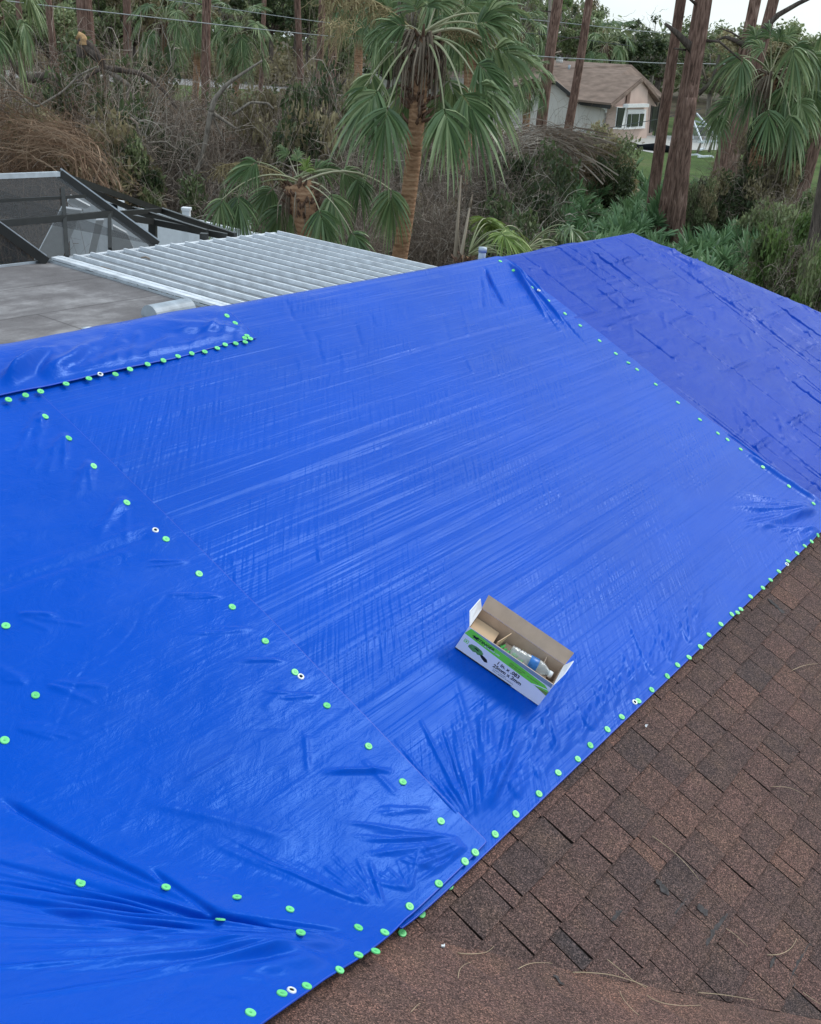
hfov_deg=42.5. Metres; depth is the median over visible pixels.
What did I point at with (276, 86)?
road
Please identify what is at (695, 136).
collapsed cage
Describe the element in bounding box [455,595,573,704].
nail box
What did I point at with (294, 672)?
roofing nail
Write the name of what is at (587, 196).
saw palmetto
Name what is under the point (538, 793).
roofing nail
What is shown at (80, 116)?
tangled shrub
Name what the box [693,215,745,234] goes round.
saw palmetto
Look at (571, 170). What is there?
vine mass
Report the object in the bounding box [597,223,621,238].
saw palmetto
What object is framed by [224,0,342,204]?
shrub
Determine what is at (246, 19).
tree
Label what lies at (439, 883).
roofing nail
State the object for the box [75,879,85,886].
roofing nail
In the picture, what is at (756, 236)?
saw palmetto
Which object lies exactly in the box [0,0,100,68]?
tree
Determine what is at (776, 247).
shrub
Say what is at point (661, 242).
saw palmetto
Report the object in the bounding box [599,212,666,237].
saw palmetto
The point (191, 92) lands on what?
dead shrub
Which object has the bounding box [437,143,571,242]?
dead shrub
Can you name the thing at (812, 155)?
pine tree
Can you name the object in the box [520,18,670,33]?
utility line
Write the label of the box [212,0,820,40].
sky
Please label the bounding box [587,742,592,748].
roofing nail
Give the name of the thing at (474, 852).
roofing nail
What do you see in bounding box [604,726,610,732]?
roofing nail
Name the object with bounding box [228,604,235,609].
roofing nail
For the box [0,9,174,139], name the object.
tangled shrub
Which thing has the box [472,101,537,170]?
vine mass
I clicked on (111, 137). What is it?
tangled shrub
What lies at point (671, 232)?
saw palmetto
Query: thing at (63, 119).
vine mass
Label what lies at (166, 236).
vinyl fence
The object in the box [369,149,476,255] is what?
dead shrub
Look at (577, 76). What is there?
pine tree
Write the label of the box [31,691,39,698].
roofing nail
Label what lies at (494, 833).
roofing nail
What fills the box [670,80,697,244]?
pine tree
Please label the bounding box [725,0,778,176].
pine tree
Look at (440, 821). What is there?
roofing nail
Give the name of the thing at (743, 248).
saw palmetto
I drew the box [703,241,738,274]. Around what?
saw palmetto
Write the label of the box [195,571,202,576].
roofing nail
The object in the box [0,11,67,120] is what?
dead shrub
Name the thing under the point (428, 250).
dead shrub
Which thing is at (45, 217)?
pool cage
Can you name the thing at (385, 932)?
roofing nail
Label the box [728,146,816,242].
shrub
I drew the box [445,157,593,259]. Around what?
tangled shrub
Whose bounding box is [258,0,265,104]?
pine tree
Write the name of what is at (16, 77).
tangled shrub
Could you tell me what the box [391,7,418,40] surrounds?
tree
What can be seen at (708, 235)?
saw palmetto
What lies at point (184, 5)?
tree
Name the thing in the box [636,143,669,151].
black tarp heap
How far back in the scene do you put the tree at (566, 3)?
109.03 m
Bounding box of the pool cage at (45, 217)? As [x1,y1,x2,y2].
[0,168,236,304]
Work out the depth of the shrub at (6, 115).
21.86 m
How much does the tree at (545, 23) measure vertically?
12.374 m
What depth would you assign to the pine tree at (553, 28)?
52.55 m
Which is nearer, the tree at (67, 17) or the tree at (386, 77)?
the tree at (67, 17)
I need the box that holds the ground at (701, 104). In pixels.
[2,30,752,253]
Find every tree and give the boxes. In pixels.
[0,0,35,80]
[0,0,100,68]
[14,0,24,90]
[26,0,61,30]
[44,0,58,74]
[58,0,143,89]
[76,0,96,77]
[95,0,176,53]
[106,0,169,66]
[123,0,130,67]
[134,0,191,29]
[173,0,239,73]
[178,0,194,9]
[192,0,249,40]
[194,0,210,120]
[213,0,255,57]
[223,2,289,58]
[227,0,313,83]
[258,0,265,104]
[275,1,314,61]
[285,0,327,73]
[294,0,316,84]
[304,0,318,57]
[307,15,365,91]
[314,0,324,91]
[314,0,368,66]
[326,1,336,98]
[362,36,402,109]
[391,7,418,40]
[395,2,454,37]
[399,50,463,95]
[410,7,422,25]
[483,0,539,47]
[485,0,545,46]
[508,0,602,58]
[526,13,558,51]
[527,6,564,56]
[535,0,562,131]
[544,0,602,60]
[557,0,592,130]
[557,4,622,61]
[560,0,606,57]
[585,31,668,79]
[616,8,690,83]
[637,54,678,87]
[644,38,684,105]
[646,0,685,229]
[653,0,698,240]
[657,26,753,122]
[664,0,740,241]
[667,15,734,74]
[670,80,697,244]
[698,0,808,175]
[705,49,727,114]
[707,24,791,88]
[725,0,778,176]
[731,16,820,108]
[791,119,820,207]
[800,165,820,298]
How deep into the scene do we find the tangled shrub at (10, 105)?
24.98 m
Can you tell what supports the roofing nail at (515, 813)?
attached to the blue tarp at (366, 494)
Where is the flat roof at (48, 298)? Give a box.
[0,260,207,343]
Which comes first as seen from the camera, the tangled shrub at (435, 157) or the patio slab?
the tangled shrub at (435, 157)
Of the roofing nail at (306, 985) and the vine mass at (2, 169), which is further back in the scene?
the vine mass at (2, 169)
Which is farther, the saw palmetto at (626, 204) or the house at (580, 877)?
the saw palmetto at (626, 204)
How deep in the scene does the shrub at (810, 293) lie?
18.41 m
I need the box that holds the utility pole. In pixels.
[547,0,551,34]
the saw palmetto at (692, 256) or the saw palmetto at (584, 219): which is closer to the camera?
the saw palmetto at (692, 256)
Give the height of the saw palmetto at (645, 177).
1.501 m
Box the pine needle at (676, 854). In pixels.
[653,836,698,879]
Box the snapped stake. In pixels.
[696,137,703,153]
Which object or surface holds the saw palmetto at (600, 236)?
on the ground at (701, 104)
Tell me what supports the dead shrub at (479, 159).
on the ground at (701, 104)
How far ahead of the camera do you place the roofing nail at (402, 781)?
3.30 m
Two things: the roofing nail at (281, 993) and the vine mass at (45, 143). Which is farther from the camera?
the vine mass at (45, 143)
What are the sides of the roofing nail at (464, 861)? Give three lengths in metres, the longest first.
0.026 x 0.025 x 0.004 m
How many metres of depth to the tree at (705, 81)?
90.72 m
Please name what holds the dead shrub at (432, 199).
on the ground at (701, 104)
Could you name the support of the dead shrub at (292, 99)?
on the ground at (701, 104)
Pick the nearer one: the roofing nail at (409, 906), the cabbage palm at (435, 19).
the roofing nail at (409, 906)
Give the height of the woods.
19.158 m
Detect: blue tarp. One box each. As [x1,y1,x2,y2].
[0,305,255,395]
[0,389,486,1023]
[36,256,820,928]
[502,233,820,499]
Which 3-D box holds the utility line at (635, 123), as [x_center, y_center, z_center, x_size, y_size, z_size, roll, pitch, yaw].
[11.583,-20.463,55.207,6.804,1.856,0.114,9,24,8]
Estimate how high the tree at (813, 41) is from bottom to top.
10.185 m
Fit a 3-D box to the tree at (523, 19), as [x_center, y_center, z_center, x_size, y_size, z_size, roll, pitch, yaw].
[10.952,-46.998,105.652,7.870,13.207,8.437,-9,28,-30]
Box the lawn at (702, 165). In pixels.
[625,117,820,192]
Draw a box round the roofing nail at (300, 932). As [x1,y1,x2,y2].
[296,929,305,935]
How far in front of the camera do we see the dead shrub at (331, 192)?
24.27 m
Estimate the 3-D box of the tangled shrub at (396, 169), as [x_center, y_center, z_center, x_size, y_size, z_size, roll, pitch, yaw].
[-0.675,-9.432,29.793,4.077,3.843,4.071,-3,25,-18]
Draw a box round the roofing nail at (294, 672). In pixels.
[291,669,298,674]
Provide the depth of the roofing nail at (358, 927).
2.81 m
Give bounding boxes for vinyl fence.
[77,207,260,302]
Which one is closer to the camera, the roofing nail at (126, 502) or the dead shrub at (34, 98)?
the roofing nail at (126, 502)
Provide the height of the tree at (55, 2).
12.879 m
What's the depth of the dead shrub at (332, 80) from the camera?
29.28 m
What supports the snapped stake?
on the lawn at (702, 165)
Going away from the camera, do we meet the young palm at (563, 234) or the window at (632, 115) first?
the young palm at (563, 234)
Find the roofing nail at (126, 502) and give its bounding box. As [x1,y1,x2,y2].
[123,500,129,505]
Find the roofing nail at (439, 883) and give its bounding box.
[435,880,442,887]
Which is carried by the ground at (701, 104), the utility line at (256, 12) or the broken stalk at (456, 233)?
the broken stalk at (456, 233)
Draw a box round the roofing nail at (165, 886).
[161,884,170,889]
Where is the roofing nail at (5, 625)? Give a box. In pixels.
[1,622,9,628]
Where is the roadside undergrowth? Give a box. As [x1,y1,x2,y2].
[0,14,368,90]
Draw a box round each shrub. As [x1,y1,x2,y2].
[0,2,55,107]
[0,4,118,133]
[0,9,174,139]
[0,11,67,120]
[0,42,64,99]
[0,60,66,153]
[0,67,66,170]
[0,68,198,215]
[0,69,82,172]
[0,89,87,172]
[0,107,37,171]
[2,8,101,104]
[4,38,163,206]
[13,26,63,115]
[24,2,119,108]
[34,0,242,158]
[37,0,208,140]
[75,76,180,208]
[76,34,225,213]
[88,18,243,209]
[113,14,249,219]
[123,20,208,138]
[131,83,252,216]
[141,88,277,221]
[158,12,245,158]
[163,14,286,165]
[163,66,281,196]
[164,112,261,232]
[172,103,337,233]
[178,37,296,158]
[183,31,321,209]
[210,31,290,130]
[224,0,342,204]
[228,4,383,231]
[228,109,351,240]
[242,42,401,176]
[242,111,284,187]
[244,63,359,158]
[247,58,355,124]
[254,39,403,142]
[260,79,425,251]
[268,109,399,241]
[332,171,418,260]
[363,145,495,256]
[364,204,435,262]
[367,138,457,210]
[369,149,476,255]
[377,166,486,266]
[386,100,452,185]
[394,146,524,259]
[398,121,496,210]
[402,80,481,188]
[415,166,467,250]
[415,169,493,265]
[421,118,529,251]
[427,72,532,194]
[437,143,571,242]
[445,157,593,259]
[446,118,587,241]
[451,119,608,239]
[475,95,551,187]
[511,167,573,205]
[663,168,722,238]
[690,125,781,230]
[708,161,742,177]
[724,192,798,288]
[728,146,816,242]
[734,162,818,298]
[782,219,820,311]
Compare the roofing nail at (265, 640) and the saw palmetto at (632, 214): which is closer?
the roofing nail at (265, 640)
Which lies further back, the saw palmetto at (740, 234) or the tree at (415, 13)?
the tree at (415, 13)
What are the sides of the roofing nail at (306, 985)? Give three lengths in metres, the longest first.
0.025 x 0.024 x 0.005 m
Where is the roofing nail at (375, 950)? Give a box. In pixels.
[371,948,379,953]
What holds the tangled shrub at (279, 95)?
on the ground at (701, 104)
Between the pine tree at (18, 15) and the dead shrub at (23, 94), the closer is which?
the dead shrub at (23, 94)
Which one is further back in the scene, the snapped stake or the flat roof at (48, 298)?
the snapped stake
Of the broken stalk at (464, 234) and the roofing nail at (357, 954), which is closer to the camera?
the roofing nail at (357, 954)
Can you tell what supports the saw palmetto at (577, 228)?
on the ground at (701, 104)
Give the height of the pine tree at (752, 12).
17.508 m
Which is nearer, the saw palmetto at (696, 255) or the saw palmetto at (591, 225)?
the saw palmetto at (696, 255)
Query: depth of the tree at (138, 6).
108.72 m
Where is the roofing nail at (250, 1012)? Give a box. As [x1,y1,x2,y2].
[245,1008,255,1016]
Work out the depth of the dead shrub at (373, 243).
23.11 m
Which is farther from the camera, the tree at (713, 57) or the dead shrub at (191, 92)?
the tree at (713, 57)
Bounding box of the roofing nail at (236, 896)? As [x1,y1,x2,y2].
[232,894,241,898]
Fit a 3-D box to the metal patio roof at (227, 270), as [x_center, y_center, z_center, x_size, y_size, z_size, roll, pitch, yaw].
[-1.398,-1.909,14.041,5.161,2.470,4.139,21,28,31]
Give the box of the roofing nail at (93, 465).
[90,463,96,468]
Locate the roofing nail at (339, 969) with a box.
[335,966,343,973]
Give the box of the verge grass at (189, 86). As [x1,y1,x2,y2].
[8,79,290,101]
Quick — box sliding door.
[650,106,657,131]
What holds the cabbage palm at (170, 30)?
on the ground at (701, 104)
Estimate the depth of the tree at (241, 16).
115.84 m
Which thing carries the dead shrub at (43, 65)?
on the ground at (701, 104)
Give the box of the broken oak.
[0,32,345,182]
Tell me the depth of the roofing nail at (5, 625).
3.12 m
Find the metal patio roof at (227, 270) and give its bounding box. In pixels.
[51,231,436,305]
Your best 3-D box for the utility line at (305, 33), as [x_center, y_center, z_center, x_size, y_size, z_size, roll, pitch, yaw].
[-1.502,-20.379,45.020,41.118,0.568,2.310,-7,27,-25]
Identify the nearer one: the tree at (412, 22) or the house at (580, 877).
the house at (580, 877)
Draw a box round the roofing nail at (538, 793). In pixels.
[535,790,542,796]
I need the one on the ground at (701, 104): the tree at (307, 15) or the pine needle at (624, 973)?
the tree at (307, 15)
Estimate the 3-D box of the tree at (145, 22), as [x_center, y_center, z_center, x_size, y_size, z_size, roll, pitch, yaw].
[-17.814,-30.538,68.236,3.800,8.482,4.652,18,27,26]
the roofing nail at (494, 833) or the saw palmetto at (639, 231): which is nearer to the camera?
the roofing nail at (494, 833)
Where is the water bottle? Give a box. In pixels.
[509,646,553,677]
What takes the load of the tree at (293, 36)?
on the ground at (701, 104)
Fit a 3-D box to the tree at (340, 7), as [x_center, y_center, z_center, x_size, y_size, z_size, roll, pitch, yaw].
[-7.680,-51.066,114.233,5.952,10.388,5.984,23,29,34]
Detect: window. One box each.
[615,107,626,127]
[624,109,646,127]
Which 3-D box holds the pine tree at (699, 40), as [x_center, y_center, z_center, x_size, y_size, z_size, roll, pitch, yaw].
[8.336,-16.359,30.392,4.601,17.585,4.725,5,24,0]
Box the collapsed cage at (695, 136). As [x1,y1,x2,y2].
[693,113,720,143]
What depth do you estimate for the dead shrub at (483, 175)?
27.69 m
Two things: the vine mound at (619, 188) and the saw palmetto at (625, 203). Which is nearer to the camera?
the saw palmetto at (625, 203)
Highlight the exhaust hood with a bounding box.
[141,298,195,317]
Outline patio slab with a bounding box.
[631,135,717,149]
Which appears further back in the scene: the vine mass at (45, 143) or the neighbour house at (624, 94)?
the neighbour house at (624, 94)
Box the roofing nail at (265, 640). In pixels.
[261,638,268,643]
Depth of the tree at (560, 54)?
134.20 m
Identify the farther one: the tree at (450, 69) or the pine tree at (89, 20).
the tree at (450, 69)
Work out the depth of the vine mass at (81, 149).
20.39 m
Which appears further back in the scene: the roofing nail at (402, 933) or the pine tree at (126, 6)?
the pine tree at (126, 6)
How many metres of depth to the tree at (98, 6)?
66.58 m
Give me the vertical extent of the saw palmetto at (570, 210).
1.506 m
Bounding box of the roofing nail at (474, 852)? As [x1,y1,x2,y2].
[471,848,478,855]
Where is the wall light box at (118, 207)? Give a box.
[107,200,124,209]
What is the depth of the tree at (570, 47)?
105.49 m
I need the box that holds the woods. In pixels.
[38,0,820,101]
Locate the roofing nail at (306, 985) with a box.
[302,982,311,989]
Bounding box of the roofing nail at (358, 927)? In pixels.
[354,924,362,930]
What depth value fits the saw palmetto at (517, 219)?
26.67 m
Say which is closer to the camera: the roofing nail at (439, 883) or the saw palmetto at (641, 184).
the roofing nail at (439, 883)
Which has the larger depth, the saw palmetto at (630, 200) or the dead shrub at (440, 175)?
the saw palmetto at (630, 200)
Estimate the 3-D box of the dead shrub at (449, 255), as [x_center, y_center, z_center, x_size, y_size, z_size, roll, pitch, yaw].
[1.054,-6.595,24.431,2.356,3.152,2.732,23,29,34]
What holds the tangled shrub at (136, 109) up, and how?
on the ground at (701, 104)
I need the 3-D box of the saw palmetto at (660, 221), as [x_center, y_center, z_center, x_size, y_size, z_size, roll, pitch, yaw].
[7.993,-9.026,33.286,2.072,1.429,2.594,5,24,-1]
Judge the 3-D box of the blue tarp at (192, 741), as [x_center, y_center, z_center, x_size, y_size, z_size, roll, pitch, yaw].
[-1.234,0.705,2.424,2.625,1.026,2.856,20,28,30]
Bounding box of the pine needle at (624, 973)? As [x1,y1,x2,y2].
[607,959,645,987]
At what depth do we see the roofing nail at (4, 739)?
2.84 m
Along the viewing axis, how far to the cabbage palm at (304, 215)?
18.71 m
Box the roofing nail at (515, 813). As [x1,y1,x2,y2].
[512,810,519,817]
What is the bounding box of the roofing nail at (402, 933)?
[398,929,406,936]
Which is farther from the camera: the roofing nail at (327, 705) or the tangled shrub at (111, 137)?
the tangled shrub at (111, 137)
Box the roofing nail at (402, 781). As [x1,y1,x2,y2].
[399,778,406,784]
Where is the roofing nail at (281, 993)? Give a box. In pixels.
[276,989,287,996]
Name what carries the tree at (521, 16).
on the ground at (701, 104)
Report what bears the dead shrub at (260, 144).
on the ground at (701, 104)
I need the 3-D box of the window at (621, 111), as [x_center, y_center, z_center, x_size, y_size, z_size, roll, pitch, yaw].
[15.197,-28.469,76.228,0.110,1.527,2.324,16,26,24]
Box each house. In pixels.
[264,247,820,1023]
[362,58,661,139]
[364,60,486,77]
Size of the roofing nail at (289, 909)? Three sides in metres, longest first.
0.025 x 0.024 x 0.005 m
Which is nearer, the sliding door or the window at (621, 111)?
the window at (621, 111)
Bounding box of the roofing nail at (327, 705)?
[323,702,330,708]
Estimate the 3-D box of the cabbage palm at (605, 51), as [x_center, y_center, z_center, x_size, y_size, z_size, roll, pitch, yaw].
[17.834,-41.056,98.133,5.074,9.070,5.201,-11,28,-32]
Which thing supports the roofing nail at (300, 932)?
attached to the blue tarp at (192, 741)
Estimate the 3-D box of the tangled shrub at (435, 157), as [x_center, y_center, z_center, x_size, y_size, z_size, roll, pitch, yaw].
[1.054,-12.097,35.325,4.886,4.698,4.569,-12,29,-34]
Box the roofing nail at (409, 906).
[405,902,413,909]
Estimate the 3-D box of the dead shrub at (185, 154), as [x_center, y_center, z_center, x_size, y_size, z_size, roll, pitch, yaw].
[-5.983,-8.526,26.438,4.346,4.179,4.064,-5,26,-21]
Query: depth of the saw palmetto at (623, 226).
29.28 m
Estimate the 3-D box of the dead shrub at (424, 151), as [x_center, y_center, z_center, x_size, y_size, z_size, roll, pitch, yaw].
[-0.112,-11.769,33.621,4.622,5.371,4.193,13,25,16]
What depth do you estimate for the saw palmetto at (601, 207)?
35.46 m
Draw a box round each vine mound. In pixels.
[480,95,623,198]
[564,109,662,195]
[580,152,638,210]
[699,82,819,234]
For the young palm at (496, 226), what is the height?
2.996 m
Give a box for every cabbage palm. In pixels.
[0,0,49,96]
[126,0,198,107]
[160,0,225,103]
[201,144,412,255]
[211,0,274,96]
[300,0,555,259]
[330,0,382,77]
[414,0,522,203]
[499,9,546,75]
[503,52,555,131]
[576,16,637,63]
[695,20,820,186]
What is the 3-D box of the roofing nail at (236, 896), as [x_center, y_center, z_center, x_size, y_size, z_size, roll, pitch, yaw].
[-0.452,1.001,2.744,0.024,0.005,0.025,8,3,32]
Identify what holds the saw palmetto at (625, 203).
on the ground at (701, 104)
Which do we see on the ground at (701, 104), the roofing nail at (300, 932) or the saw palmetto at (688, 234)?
the saw palmetto at (688, 234)
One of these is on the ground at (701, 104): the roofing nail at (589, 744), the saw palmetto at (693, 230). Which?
the saw palmetto at (693, 230)
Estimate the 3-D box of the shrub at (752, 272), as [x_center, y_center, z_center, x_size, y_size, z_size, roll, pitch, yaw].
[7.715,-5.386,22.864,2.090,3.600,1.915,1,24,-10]
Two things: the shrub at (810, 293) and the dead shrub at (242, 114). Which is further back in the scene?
the dead shrub at (242, 114)
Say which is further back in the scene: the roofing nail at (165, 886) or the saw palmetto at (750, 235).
the saw palmetto at (750, 235)
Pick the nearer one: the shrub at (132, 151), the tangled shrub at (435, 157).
the shrub at (132, 151)
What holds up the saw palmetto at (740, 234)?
on the ground at (701, 104)
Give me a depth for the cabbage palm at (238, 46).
55.63 m
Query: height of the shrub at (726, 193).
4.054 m
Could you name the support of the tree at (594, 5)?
on the ground at (701, 104)
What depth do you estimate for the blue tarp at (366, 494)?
4.52 m
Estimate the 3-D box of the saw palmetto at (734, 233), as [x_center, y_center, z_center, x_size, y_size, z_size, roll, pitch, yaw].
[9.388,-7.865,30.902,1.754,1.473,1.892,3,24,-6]
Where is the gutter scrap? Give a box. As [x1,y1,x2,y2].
[697,155,713,157]
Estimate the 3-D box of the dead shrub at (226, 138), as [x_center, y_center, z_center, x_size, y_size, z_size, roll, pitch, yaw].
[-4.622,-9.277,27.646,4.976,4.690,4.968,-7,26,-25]
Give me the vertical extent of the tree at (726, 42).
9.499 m
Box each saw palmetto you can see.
[508,205,537,243]
[551,201,592,234]
[555,202,599,236]
[555,221,587,236]
[557,228,607,243]
[560,194,602,221]
[561,185,601,207]
[561,215,587,233]
[569,212,619,234]
[572,177,597,216]
[575,193,609,219]
[579,207,609,232]
[582,223,607,237]
[583,207,658,238]
[583,218,622,240]
[585,179,611,204]
[593,196,656,228]
[594,203,616,216]
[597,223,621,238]
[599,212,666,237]
[603,221,643,237]
[608,196,645,209]
[611,197,646,215]
[616,191,646,208]
[618,210,679,244]
[620,178,648,205]
[629,183,666,229]
[634,170,663,201]
[636,203,692,238]
[637,170,662,199]
[638,167,649,198]
[644,229,667,246]
[646,229,696,255]
[660,240,706,257]
[664,217,697,241]
[669,222,750,250]
[672,224,736,256]
[692,239,741,275]
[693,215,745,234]
[697,240,737,265]
[697,247,748,276]
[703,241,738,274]
[709,219,750,249]
[709,226,753,270]
[709,229,743,246]
[712,253,733,271]
[730,243,740,267]
[731,225,780,248]
[748,228,768,243]
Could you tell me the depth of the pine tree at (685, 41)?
32.69 m
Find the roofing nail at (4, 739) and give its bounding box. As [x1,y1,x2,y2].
[0,736,9,743]
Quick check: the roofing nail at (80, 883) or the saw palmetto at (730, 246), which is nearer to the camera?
the roofing nail at (80, 883)
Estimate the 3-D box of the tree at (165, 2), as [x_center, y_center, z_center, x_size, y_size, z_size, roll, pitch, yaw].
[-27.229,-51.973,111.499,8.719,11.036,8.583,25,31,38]
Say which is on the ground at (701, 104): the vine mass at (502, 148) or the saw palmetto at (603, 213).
the saw palmetto at (603, 213)
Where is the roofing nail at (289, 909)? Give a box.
[285,906,293,912]
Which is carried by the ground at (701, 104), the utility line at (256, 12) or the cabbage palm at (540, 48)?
the cabbage palm at (540, 48)
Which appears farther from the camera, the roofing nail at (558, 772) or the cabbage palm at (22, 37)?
the cabbage palm at (22, 37)
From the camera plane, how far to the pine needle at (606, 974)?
3.12 m
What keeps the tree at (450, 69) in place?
on the ground at (701, 104)
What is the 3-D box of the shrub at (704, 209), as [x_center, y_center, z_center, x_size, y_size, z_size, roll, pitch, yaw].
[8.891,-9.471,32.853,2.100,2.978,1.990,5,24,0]
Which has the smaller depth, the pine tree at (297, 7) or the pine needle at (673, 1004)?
the pine needle at (673, 1004)
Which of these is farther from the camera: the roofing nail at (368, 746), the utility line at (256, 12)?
the utility line at (256, 12)
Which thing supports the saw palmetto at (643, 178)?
on the ground at (701, 104)
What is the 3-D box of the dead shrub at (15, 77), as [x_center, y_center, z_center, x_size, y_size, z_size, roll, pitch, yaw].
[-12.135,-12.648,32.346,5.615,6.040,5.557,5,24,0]
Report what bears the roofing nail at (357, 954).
attached to the blue tarp at (192, 741)
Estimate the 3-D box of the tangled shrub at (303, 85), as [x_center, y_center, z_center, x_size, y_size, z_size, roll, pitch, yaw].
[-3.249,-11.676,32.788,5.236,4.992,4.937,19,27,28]
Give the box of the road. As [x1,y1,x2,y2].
[6,70,310,89]
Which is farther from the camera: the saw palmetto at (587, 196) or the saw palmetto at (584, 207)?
the saw palmetto at (587, 196)
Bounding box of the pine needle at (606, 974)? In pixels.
[573,972,647,986]
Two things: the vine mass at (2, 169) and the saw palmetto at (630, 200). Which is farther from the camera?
the saw palmetto at (630, 200)
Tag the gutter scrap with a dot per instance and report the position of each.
(705, 156)
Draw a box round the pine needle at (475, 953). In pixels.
[459,946,493,953]
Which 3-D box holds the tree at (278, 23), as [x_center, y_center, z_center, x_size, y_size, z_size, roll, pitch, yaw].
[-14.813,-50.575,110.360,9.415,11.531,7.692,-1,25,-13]
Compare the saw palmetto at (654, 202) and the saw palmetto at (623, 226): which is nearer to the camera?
the saw palmetto at (623, 226)
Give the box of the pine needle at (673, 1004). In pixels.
[647,995,697,1005]
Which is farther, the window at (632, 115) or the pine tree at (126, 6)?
the window at (632, 115)
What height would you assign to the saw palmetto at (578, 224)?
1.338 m
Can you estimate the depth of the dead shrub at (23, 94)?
25.97 m
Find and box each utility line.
[6,0,733,64]
[169,0,405,29]
[515,32,629,45]
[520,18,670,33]
[577,109,699,131]
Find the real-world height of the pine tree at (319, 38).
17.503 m
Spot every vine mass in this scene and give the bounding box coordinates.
[0,50,174,206]
[0,79,138,207]
[0,113,114,186]
[9,107,123,190]
[11,74,110,171]
[310,12,364,81]
[471,106,555,189]
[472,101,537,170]
[490,115,617,185]
[519,85,619,207]
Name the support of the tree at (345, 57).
on the ground at (701, 104)
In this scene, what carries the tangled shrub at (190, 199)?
on the ground at (701, 104)
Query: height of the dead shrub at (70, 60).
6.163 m
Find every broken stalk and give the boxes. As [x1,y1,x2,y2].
[452,162,463,263]
[460,194,472,254]
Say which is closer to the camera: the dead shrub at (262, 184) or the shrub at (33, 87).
the dead shrub at (262, 184)
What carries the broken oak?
on the ground at (701, 104)
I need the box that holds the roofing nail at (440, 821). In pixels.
[437,817,444,824]
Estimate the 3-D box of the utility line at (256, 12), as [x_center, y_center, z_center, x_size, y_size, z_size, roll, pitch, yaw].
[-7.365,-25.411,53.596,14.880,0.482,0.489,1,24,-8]
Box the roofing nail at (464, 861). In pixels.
[461,857,468,865]
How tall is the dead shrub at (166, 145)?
5.195 m
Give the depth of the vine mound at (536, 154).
39.37 m
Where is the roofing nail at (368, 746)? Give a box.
[365,743,371,749]
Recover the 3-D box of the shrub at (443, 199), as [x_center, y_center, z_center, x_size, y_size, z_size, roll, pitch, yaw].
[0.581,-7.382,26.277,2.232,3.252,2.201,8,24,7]
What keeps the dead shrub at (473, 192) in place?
on the ground at (701, 104)
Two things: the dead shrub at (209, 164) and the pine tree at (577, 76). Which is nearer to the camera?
the dead shrub at (209, 164)
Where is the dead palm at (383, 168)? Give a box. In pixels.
[364,148,392,251]
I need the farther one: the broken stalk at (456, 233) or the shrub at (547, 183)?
the shrub at (547, 183)
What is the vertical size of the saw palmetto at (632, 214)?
1.606 m
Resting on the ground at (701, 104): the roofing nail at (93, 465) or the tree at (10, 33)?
the tree at (10, 33)
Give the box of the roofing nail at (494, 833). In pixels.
[491,830,498,837]
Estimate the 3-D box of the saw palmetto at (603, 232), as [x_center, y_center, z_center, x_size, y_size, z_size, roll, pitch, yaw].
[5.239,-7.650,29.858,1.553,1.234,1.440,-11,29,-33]
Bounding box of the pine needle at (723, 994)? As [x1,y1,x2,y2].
[698,992,752,999]
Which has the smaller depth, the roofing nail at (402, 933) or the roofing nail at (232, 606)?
the roofing nail at (402, 933)
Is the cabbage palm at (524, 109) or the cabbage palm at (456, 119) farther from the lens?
the cabbage palm at (524, 109)
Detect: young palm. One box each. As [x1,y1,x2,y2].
[451,216,532,263]
[477,224,587,256]
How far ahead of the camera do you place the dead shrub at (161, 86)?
26.52 m
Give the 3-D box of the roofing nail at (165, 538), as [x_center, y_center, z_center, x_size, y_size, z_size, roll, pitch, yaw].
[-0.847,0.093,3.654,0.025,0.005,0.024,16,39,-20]
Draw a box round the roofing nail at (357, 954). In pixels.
[354,951,362,957]
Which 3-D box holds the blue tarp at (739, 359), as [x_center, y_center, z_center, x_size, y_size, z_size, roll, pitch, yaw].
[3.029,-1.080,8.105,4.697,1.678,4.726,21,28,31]
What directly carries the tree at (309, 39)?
on the ground at (701, 104)
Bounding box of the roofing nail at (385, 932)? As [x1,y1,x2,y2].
[380,929,388,935]
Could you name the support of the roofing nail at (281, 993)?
attached to the blue tarp at (192, 741)
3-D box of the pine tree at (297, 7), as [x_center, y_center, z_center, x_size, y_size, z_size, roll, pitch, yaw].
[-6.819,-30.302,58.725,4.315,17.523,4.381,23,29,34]
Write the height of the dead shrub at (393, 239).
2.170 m
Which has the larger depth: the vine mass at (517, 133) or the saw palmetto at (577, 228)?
the vine mass at (517, 133)
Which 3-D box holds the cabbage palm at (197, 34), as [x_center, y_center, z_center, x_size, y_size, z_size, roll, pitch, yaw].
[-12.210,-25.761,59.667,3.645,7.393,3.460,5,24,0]
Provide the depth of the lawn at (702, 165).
65.50 m
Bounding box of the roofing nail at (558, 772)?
[555,769,561,775]
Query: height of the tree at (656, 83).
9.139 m
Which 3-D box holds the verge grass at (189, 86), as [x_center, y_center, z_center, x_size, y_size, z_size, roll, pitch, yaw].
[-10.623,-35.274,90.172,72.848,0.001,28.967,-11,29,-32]
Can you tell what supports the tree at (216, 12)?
on the ground at (701, 104)
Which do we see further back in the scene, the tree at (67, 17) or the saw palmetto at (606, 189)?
the tree at (67, 17)
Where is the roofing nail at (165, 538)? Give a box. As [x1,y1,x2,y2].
[162,536,169,541]
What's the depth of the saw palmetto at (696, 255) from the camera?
24.07 m
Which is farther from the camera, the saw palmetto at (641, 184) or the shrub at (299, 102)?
the saw palmetto at (641, 184)
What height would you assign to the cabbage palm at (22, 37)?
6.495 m
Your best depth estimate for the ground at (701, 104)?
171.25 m

